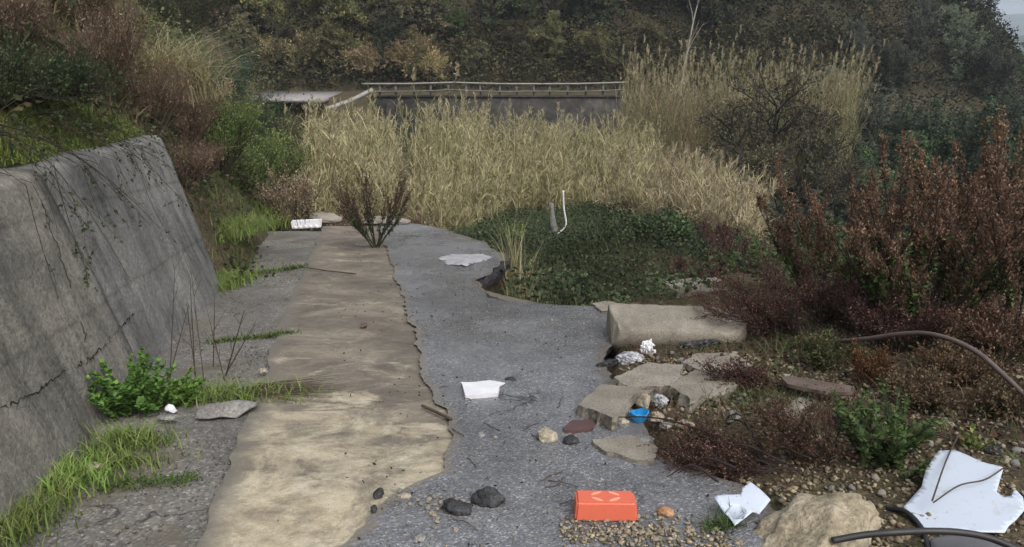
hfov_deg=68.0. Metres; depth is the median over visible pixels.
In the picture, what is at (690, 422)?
rock
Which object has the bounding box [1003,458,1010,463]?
stone
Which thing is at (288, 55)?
dry cane clump
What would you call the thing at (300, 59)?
brown tree
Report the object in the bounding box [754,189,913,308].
rust bush
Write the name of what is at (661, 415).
rock
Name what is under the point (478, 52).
brown tree
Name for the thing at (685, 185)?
reed bed
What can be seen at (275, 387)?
grass tuft
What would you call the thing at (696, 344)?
black sack
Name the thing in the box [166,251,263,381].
dry weed
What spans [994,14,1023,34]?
hills
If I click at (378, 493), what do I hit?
asphalt lump
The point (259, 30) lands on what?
vine hung tree
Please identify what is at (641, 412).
blue cup
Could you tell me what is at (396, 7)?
brown tree
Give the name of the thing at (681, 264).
maroon bush
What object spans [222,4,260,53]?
brown tree
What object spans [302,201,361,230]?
slope shrub
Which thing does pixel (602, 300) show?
bramble mound
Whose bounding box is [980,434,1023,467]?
grass tuft
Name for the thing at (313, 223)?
foam box
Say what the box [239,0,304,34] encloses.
vine hung tree
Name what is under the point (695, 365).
concrete slab
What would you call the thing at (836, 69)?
grey leaved tree
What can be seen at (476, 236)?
bramble mound
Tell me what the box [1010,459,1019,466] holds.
stone
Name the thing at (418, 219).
slope shrub
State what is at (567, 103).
embankment wall
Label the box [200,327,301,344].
crack grass
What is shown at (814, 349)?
twiggy undershrub
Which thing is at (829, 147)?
bare tree
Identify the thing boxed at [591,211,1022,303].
undergrowth
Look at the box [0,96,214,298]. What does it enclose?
trailing shoots
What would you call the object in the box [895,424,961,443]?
dead branch
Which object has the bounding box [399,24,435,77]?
vine hung tree
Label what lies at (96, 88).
bramble bush
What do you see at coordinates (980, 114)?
valley tree
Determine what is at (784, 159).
bare tree
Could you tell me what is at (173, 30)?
undergrowth
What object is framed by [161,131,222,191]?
dry bush
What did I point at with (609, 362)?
black sack
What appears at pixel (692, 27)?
dead tree
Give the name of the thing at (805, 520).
boulder
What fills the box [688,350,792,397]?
maroon bush
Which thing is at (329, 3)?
brown tree
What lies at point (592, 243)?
grass
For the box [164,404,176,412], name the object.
rock
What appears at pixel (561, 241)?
brambles
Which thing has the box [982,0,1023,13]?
sky
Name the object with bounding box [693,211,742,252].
maroon bush
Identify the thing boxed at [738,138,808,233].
bare tree
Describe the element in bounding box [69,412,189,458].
grass tuft
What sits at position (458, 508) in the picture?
asphalt lump
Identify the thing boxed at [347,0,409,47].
brown tree
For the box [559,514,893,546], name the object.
gravel
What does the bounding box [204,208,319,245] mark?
grass tuft
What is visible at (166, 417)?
rock
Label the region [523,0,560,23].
bare tree
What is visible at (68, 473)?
grass tuft
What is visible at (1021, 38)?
hills
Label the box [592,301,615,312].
edge chunk
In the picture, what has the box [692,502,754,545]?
grass tuft
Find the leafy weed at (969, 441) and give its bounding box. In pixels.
[958,422,994,450]
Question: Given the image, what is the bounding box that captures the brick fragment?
[657,506,674,517]
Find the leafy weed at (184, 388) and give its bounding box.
[153,367,208,406]
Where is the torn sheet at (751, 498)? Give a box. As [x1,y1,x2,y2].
[714,482,770,525]
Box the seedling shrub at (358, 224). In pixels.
[328,162,415,247]
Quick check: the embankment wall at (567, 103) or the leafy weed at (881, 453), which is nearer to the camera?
the leafy weed at (881, 453)
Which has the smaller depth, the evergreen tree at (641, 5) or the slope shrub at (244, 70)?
the slope shrub at (244, 70)
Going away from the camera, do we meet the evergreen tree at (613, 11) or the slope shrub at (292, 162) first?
the slope shrub at (292, 162)
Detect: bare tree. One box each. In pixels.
[462,0,508,43]
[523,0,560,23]
[691,93,789,187]
[726,39,831,224]
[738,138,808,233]
[742,122,811,219]
[771,91,852,211]
[795,110,862,217]
[804,150,874,216]
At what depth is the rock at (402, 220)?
13.40 m
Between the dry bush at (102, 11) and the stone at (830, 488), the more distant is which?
the dry bush at (102, 11)
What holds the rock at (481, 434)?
on the road asphalt
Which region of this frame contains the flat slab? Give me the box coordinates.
[591,435,657,465]
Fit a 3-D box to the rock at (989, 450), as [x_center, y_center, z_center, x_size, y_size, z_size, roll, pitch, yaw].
[2.354,0.883,3.712,0.120,0.087,0.110,8,20,22]
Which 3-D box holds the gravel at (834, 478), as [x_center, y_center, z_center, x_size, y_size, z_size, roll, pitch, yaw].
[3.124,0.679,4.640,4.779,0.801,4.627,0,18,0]
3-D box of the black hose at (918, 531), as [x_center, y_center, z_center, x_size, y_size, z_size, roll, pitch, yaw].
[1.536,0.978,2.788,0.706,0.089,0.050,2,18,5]
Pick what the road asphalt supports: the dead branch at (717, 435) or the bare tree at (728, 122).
the dead branch at (717, 435)
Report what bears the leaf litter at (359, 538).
on the road asphalt
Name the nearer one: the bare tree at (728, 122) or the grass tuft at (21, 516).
the grass tuft at (21, 516)
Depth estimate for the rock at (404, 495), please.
3.35 m
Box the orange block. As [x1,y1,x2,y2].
[573,490,637,521]
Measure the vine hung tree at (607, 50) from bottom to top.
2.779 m
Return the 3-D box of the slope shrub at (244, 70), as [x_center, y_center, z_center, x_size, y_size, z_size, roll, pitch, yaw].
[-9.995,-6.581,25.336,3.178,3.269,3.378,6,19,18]
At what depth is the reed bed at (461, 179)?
21.32 m
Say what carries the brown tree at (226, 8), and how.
on the ground at (406, 88)
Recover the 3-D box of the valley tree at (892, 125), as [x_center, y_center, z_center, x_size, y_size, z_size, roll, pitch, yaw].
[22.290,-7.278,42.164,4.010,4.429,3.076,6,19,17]
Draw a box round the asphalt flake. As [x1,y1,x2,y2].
[486,291,527,301]
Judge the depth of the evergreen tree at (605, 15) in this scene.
51.52 m
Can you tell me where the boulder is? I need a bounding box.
[752,492,885,546]
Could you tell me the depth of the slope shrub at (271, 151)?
14.01 m
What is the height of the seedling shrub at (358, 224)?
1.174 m
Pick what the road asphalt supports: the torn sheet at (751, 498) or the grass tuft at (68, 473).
the torn sheet at (751, 498)
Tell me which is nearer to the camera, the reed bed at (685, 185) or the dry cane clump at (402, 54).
the reed bed at (685, 185)
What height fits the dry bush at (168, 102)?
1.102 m
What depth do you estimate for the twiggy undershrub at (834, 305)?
5.75 m
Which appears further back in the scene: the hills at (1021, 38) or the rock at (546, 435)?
the hills at (1021, 38)
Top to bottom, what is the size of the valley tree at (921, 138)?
5.469 m
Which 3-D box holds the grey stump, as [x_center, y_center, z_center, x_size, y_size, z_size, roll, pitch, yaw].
[1.041,-1.378,18.797,0.209,0.734,0.184,-7,20,-22]
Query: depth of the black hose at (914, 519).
3.06 m
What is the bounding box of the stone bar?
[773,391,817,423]
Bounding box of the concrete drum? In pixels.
[606,303,746,351]
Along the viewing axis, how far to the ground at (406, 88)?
9.02 m
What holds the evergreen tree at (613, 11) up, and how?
on the ground at (406, 88)
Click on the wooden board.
(798, 383)
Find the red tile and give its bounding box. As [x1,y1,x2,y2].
[563,419,593,432]
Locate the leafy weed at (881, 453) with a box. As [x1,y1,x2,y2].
[827,378,947,480]
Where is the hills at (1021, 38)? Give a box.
[1012,35,1023,52]
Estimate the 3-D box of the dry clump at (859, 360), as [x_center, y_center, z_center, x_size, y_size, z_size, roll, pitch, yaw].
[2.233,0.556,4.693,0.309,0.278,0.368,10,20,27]
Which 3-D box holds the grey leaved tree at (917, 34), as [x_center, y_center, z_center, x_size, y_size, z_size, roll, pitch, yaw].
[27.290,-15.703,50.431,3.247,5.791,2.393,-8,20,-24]
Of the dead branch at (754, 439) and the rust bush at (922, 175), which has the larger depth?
the rust bush at (922, 175)
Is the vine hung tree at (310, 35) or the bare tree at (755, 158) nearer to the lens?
the bare tree at (755, 158)
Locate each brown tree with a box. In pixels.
[207,0,238,29]
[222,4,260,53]
[272,36,318,76]
[319,0,378,40]
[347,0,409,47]
[369,0,429,42]
[397,0,460,47]
[436,38,461,72]
[460,38,490,78]
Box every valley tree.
[789,123,889,212]
[818,146,911,224]
[857,128,920,173]
[876,102,953,154]
[878,129,965,229]
[889,94,970,172]
[907,95,1023,227]
[925,108,1006,172]
[938,111,1023,245]
[959,109,1012,143]
[979,48,1023,88]
[980,86,1023,133]
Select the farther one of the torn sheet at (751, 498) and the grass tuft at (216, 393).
the grass tuft at (216, 393)
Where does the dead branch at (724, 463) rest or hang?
on the maroon bush at (698, 444)
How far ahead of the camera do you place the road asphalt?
4.15 m
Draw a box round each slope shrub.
[134,0,227,47]
[167,27,258,106]
[180,83,265,177]
[189,65,237,133]
[212,78,262,136]
[214,75,297,156]
[223,114,300,198]
[232,117,323,195]
[251,157,324,230]
[253,98,326,156]
[257,128,342,192]
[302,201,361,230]
[386,202,437,225]
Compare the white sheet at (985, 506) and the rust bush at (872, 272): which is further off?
the rust bush at (872, 272)
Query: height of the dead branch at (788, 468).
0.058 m
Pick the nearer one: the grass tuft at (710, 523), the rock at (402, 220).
the grass tuft at (710, 523)
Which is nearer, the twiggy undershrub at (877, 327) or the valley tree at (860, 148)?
the twiggy undershrub at (877, 327)
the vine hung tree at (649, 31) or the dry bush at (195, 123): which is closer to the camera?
the dry bush at (195, 123)
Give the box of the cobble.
[726,410,740,418]
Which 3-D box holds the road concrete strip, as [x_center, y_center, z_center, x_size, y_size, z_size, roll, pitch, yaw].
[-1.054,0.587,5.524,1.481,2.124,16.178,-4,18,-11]
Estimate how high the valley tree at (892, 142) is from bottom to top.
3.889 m
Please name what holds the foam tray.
on the road asphalt
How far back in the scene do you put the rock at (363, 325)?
6.30 m
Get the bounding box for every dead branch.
[619,416,720,436]
[667,464,718,482]
[678,457,735,472]
[711,444,782,462]
[719,419,767,452]
[727,413,755,440]
[746,467,801,481]
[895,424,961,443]
[946,415,1023,432]
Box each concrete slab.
[576,384,638,430]
[611,362,682,403]
[668,370,737,412]
[681,352,752,371]
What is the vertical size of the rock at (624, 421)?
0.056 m
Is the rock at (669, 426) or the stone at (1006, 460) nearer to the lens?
the stone at (1006, 460)
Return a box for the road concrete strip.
[197,226,453,546]
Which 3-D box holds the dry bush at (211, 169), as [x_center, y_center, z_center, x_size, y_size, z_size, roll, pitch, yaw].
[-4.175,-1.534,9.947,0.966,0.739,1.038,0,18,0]
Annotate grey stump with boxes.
[549,203,557,232]
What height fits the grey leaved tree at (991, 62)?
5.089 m
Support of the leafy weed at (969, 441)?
on the ground at (406, 88)
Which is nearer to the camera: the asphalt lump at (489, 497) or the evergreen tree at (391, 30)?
the asphalt lump at (489, 497)
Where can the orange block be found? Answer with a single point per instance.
(592, 505)
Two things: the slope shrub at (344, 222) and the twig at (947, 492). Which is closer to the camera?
the twig at (947, 492)
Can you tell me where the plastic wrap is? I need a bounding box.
[651,394,668,406]
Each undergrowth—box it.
[0,0,274,285]
[91,0,323,230]
[124,0,307,166]
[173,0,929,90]
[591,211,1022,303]
[626,0,1023,256]
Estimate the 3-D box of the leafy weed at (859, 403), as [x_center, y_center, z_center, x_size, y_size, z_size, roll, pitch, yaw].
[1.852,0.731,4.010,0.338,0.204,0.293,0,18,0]
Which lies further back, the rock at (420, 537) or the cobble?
the cobble
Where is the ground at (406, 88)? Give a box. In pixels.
[0,0,1023,546]
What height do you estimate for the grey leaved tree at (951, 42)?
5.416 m
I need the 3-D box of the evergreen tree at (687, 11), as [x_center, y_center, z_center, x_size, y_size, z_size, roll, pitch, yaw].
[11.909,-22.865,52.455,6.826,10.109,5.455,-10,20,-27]
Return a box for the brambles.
[448,199,797,305]
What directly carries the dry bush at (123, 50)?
on the ground at (406, 88)
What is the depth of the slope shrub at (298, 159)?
18.99 m
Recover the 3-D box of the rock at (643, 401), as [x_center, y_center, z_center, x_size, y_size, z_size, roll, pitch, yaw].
[0.783,0.752,4.459,0.089,0.111,0.080,-16,24,-40]
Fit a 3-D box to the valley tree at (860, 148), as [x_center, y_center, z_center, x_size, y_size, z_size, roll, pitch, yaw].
[14.444,-4.332,33.855,4.175,5.108,4.176,6,19,18]
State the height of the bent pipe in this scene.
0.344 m
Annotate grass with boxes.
[0,0,254,270]
[0,0,268,287]
[0,85,145,166]
[84,464,209,493]
[99,15,295,106]
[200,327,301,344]
[236,261,308,274]
[446,203,802,305]
[478,210,586,305]
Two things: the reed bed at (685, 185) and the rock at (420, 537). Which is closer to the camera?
the rock at (420, 537)
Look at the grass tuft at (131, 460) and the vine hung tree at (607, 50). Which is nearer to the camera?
the grass tuft at (131, 460)
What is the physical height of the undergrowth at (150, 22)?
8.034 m
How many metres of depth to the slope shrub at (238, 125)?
11.47 m
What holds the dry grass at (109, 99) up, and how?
on the ground at (406, 88)
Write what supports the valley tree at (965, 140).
on the ground at (406, 88)
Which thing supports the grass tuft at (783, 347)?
on the ground at (406, 88)
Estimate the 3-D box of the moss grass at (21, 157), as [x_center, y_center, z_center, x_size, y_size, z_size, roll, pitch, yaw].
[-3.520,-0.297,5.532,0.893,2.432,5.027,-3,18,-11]
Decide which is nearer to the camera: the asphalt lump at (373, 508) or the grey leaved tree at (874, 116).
the asphalt lump at (373, 508)
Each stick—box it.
[305,267,355,273]
[421,404,451,420]
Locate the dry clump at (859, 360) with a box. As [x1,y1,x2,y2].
[848,336,896,384]
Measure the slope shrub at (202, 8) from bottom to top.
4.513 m
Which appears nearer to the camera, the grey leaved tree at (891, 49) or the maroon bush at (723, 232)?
the maroon bush at (723, 232)
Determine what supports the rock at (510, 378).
on the road asphalt
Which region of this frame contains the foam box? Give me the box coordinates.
[291,219,321,228]
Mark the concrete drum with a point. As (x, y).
(626, 324)
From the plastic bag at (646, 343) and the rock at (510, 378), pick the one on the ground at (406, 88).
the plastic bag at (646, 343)
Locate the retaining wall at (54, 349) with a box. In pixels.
[0,135,219,535]
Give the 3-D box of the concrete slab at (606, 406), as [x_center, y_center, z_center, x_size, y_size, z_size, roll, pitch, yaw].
[0.545,0.759,4.368,0.307,0.188,0.560,9,20,26]
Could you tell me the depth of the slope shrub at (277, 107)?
23.41 m
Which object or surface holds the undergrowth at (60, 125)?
on the ground at (406, 88)
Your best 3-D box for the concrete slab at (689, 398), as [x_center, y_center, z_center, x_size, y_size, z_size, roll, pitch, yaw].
[1.161,0.722,4.594,0.360,0.185,0.611,12,22,32]
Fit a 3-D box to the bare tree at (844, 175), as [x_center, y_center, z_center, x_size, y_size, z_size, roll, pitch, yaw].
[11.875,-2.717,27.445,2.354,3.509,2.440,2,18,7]
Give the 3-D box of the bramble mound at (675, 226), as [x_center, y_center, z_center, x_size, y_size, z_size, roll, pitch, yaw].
[2.697,-0.825,13.473,1.176,0.593,1.094,9,20,25]
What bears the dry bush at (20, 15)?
on the ground at (406, 88)
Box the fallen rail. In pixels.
[327,88,372,109]
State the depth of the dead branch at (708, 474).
3.36 m
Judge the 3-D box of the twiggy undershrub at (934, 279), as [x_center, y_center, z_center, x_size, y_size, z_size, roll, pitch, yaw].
[3.189,0.070,5.944,0.995,0.717,0.789,7,19,20]
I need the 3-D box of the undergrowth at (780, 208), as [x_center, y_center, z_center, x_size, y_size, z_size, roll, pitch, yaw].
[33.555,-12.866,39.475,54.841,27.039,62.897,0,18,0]
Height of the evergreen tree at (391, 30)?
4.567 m
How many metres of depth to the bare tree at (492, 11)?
51.92 m
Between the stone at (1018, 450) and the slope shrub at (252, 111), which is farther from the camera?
the slope shrub at (252, 111)
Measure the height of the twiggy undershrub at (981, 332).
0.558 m
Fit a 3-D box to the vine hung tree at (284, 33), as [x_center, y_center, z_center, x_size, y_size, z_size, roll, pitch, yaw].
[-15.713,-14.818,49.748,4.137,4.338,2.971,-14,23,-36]
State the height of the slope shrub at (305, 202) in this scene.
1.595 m
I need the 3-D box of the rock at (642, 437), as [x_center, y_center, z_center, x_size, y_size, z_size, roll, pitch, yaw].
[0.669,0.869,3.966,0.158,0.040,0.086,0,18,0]
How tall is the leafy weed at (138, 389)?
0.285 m
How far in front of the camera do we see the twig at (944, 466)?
3.37 m
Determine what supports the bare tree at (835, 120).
on the ground at (406, 88)
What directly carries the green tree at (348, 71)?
on the ground at (406, 88)
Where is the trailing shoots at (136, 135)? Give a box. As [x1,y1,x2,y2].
[30,100,208,193]
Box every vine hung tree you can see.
[220,0,268,34]
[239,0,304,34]
[245,14,303,78]
[282,0,358,32]
[302,0,371,57]
[304,14,343,75]
[322,0,367,73]
[351,1,393,70]
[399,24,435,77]
[497,19,529,65]
[514,18,555,73]
[526,9,567,67]
[573,22,614,73]
[581,36,613,78]
[608,13,667,66]
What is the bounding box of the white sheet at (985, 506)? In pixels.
[903,450,1023,532]
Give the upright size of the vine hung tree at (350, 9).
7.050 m
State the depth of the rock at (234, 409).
4.33 m
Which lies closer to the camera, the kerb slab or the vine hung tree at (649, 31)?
the kerb slab
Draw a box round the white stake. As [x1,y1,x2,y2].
[557,190,566,233]
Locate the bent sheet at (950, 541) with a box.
[930,535,1001,546]
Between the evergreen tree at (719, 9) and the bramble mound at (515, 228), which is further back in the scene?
the evergreen tree at (719, 9)
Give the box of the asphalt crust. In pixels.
[479,258,510,289]
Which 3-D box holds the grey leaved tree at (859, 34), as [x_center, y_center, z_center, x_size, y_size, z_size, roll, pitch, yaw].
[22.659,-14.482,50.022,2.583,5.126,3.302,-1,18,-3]
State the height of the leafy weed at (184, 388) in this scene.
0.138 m
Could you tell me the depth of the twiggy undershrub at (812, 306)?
6.09 m
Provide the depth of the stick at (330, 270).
8.81 m
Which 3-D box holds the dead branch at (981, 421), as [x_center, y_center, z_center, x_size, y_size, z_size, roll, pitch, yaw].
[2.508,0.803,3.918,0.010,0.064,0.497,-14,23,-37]
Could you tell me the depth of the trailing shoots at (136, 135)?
7.20 m
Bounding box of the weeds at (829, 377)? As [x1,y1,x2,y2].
[577,262,1023,483]
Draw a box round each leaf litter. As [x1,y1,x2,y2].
[278,231,757,545]
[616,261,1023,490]
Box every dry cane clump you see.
[253,27,335,70]
[330,38,396,75]
[371,30,442,70]
[392,43,458,81]
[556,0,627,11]
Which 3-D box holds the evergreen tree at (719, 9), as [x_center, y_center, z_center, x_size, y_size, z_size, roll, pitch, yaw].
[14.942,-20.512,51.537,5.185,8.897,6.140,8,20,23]
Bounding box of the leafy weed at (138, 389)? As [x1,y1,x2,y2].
[86,347,179,419]
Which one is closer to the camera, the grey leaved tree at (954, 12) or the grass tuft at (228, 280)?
the grass tuft at (228, 280)
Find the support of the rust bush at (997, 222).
on the ground at (406, 88)
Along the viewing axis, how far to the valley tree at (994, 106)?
31.05 m
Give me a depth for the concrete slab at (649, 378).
4.73 m
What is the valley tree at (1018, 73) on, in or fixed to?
on the ground at (406, 88)
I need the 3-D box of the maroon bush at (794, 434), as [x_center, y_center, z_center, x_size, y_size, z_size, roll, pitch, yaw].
[1.441,0.679,3.678,0.648,0.477,0.641,0,18,0]
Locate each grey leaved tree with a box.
[803,63,854,108]
[838,12,882,73]
[842,74,899,139]
[873,38,919,92]
[899,0,945,63]
[934,1,978,40]
[934,12,992,84]
[965,42,1023,98]
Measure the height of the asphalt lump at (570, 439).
0.055 m
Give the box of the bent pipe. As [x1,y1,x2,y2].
[834,331,1023,397]
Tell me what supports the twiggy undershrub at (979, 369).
on the ground at (406, 88)
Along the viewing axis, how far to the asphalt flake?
7.38 m
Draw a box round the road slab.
[251,92,341,102]
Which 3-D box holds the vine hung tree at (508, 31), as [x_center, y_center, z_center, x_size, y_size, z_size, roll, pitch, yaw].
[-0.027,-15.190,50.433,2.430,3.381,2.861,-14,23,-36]
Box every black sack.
[596,359,618,366]
[675,339,720,348]
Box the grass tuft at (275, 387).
[228,374,346,402]
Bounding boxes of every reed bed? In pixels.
[283,61,664,231]
[589,125,786,247]
[612,24,885,186]
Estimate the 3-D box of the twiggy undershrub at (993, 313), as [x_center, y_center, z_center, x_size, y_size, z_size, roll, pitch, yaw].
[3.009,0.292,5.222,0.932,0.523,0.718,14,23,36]
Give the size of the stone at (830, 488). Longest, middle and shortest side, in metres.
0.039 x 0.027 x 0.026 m
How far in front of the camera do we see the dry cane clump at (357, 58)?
48.56 m
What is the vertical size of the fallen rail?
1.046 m
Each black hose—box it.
[831,528,1018,546]
[885,506,930,546]
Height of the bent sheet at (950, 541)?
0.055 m
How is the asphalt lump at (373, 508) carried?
on the road asphalt
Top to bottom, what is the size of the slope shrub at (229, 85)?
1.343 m
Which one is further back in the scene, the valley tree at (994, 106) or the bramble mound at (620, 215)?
the valley tree at (994, 106)
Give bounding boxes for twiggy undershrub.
[787,256,867,324]
[790,325,867,371]
[804,266,927,333]
[840,289,956,351]
[873,361,968,413]
[889,282,1022,348]
[890,229,993,317]
[908,330,1014,387]
[928,287,1023,365]
[958,372,1023,423]
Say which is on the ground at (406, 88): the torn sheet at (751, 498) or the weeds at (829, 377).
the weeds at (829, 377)
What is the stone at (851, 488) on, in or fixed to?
on the ground at (406, 88)
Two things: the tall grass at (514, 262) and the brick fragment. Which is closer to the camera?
the brick fragment
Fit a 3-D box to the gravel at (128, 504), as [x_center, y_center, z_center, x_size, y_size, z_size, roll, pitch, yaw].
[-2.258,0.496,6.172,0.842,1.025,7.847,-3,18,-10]
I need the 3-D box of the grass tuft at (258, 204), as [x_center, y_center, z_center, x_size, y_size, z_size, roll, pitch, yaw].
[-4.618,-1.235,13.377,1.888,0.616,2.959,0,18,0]
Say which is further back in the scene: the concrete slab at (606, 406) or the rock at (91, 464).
the concrete slab at (606, 406)
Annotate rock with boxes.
[86,461,102,469]
[156,414,177,420]
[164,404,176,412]
[196,400,259,419]
[259,367,267,373]
[309,212,341,223]
[360,323,366,327]
[361,216,410,225]
[397,492,411,498]
[412,533,426,541]
[476,432,484,436]
[504,377,515,380]
[537,427,557,442]
[622,418,629,423]
[632,434,653,441]
[636,393,650,409]
[648,411,664,422]
[659,422,671,428]
[675,419,694,429]
[982,445,1005,455]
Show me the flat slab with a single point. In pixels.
(624, 447)
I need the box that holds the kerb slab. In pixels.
[659,277,727,297]
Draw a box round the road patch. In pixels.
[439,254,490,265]
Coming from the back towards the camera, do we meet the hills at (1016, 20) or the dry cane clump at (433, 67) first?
the hills at (1016, 20)
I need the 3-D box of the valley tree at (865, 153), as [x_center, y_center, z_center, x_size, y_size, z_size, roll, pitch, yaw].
[13.999,-3.254,30.393,3.408,3.611,4.083,-7,19,-20]
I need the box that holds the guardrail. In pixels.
[362,81,626,94]
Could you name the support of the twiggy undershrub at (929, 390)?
on the ground at (406, 88)
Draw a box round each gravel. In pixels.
[25,258,303,546]
[359,262,753,546]
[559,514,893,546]
[619,294,1023,546]
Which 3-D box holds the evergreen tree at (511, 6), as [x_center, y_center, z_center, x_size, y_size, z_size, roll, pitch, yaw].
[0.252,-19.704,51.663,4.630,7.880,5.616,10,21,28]
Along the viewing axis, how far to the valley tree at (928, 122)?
39.15 m
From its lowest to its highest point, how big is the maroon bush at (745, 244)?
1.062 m
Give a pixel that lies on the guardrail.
(481, 91)
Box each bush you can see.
[0,0,62,53]
[0,13,124,112]
[0,29,137,110]
[34,0,162,96]
[49,0,110,23]
[57,0,141,47]
[105,53,198,136]
[151,87,229,149]
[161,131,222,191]
[173,129,233,182]
[636,398,782,485]
[664,372,824,425]
[672,251,726,278]
[683,236,834,337]
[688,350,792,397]
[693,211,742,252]
[704,225,767,274]
[742,372,901,471]
[751,235,807,266]
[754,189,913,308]
[772,153,973,321]
[812,128,1023,340]
[900,104,1023,319]
[929,142,1023,348]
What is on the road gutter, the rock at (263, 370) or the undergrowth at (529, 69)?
the rock at (263, 370)
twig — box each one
[931,432,959,500]
[933,467,1004,502]
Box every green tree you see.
[235,41,269,75]
[332,40,376,84]
[436,0,469,42]
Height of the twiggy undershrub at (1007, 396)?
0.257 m
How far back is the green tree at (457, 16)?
50.51 m
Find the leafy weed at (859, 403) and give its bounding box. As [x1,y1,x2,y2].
[833,388,904,427]
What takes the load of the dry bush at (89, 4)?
on the ground at (406, 88)
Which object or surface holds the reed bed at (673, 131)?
on the ground at (406, 88)
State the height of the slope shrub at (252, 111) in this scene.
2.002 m
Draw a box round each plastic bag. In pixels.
[616,351,644,365]
[640,339,655,353]
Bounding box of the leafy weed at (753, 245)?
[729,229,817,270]
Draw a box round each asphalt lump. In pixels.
[370,504,376,512]
[373,487,383,498]
[442,498,472,516]
[470,486,505,507]
[563,435,579,444]
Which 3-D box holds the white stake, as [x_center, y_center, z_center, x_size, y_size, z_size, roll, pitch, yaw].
[1.220,-1.475,18.455,0.240,1.100,0.042,0,18,0]
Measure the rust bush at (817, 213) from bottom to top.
1.311 m
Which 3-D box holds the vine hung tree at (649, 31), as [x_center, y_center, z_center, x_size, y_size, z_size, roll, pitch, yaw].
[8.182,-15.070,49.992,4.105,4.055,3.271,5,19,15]
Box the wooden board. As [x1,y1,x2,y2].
[781,376,853,394]
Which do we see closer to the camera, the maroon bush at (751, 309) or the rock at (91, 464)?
the rock at (91, 464)
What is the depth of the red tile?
4.10 m
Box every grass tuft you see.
[0,471,96,546]
[26,440,145,502]
[62,435,203,475]
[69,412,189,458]
[155,368,354,409]
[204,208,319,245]
[212,257,284,293]
[228,374,346,402]
[244,192,298,215]
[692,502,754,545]
[693,516,727,535]
[709,328,883,360]
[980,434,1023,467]
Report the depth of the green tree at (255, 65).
49.71 m
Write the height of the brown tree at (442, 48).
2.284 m
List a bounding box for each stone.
[827,485,834,491]
[848,484,855,490]
[870,474,879,481]
[876,489,885,495]
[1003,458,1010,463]
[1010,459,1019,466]
[1011,447,1020,453]
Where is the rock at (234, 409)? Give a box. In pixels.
[196,400,259,419]
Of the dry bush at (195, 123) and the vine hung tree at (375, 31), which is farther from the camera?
the vine hung tree at (375, 31)
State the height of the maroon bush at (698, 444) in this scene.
0.414 m
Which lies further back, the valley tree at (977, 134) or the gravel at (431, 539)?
the valley tree at (977, 134)
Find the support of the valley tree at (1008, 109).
on the ground at (406, 88)
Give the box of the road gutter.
[7,231,335,546]
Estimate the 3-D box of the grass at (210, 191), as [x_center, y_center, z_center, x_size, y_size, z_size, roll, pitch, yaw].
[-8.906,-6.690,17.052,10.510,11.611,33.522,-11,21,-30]
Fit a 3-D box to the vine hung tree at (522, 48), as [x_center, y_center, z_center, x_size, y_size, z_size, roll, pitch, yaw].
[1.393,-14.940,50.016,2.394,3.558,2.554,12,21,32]
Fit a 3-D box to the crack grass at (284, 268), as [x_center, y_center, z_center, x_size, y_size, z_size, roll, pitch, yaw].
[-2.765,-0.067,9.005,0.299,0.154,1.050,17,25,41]
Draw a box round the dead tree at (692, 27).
[679,0,708,120]
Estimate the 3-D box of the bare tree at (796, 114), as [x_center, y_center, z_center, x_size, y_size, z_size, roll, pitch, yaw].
[9.657,-4.811,27.824,3.734,7.369,3.991,-10,21,-29]
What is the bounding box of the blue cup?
[628,408,648,422]
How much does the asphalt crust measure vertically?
0.138 m
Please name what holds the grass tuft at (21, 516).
on the road gutter
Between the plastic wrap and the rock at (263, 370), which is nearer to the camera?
the plastic wrap
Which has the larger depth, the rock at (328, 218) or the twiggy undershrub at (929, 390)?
the rock at (328, 218)
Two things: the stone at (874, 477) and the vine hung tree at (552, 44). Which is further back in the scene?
the vine hung tree at (552, 44)
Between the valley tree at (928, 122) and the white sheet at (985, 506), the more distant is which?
the valley tree at (928, 122)
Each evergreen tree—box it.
[371,10,413,80]
[481,0,540,27]
[563,0,625,28]
[568,0,623,37]
[639,0,644,12]
[684,0,693,16]
[701,0,760,35]
[969,0,999,20]
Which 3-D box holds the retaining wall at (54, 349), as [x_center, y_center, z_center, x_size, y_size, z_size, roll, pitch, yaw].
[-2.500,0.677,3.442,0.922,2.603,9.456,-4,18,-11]
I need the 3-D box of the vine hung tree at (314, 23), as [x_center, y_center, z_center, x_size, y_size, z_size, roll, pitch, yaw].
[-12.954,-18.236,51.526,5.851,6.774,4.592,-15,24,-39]
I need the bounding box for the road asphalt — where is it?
[341,223,775,546]
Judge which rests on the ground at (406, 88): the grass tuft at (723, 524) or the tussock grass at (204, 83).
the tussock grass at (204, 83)
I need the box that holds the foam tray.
[460,380,504,398]
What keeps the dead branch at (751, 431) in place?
on the ground at (406, 88)
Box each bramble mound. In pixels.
[461,228,506,249]
[487,223,532,245]
[543,268,594,304]
[581,295,631,305]
[590,209,636,235]
[632,212,695,241]
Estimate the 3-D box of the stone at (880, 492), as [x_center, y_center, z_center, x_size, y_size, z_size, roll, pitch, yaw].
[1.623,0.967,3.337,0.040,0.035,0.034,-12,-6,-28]
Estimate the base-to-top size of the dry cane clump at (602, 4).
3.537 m
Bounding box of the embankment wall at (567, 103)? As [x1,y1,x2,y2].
[371,95,676,151]
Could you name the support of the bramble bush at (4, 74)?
on the ground at (406, 88)
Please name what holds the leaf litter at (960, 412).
on the ground at (406, 88)

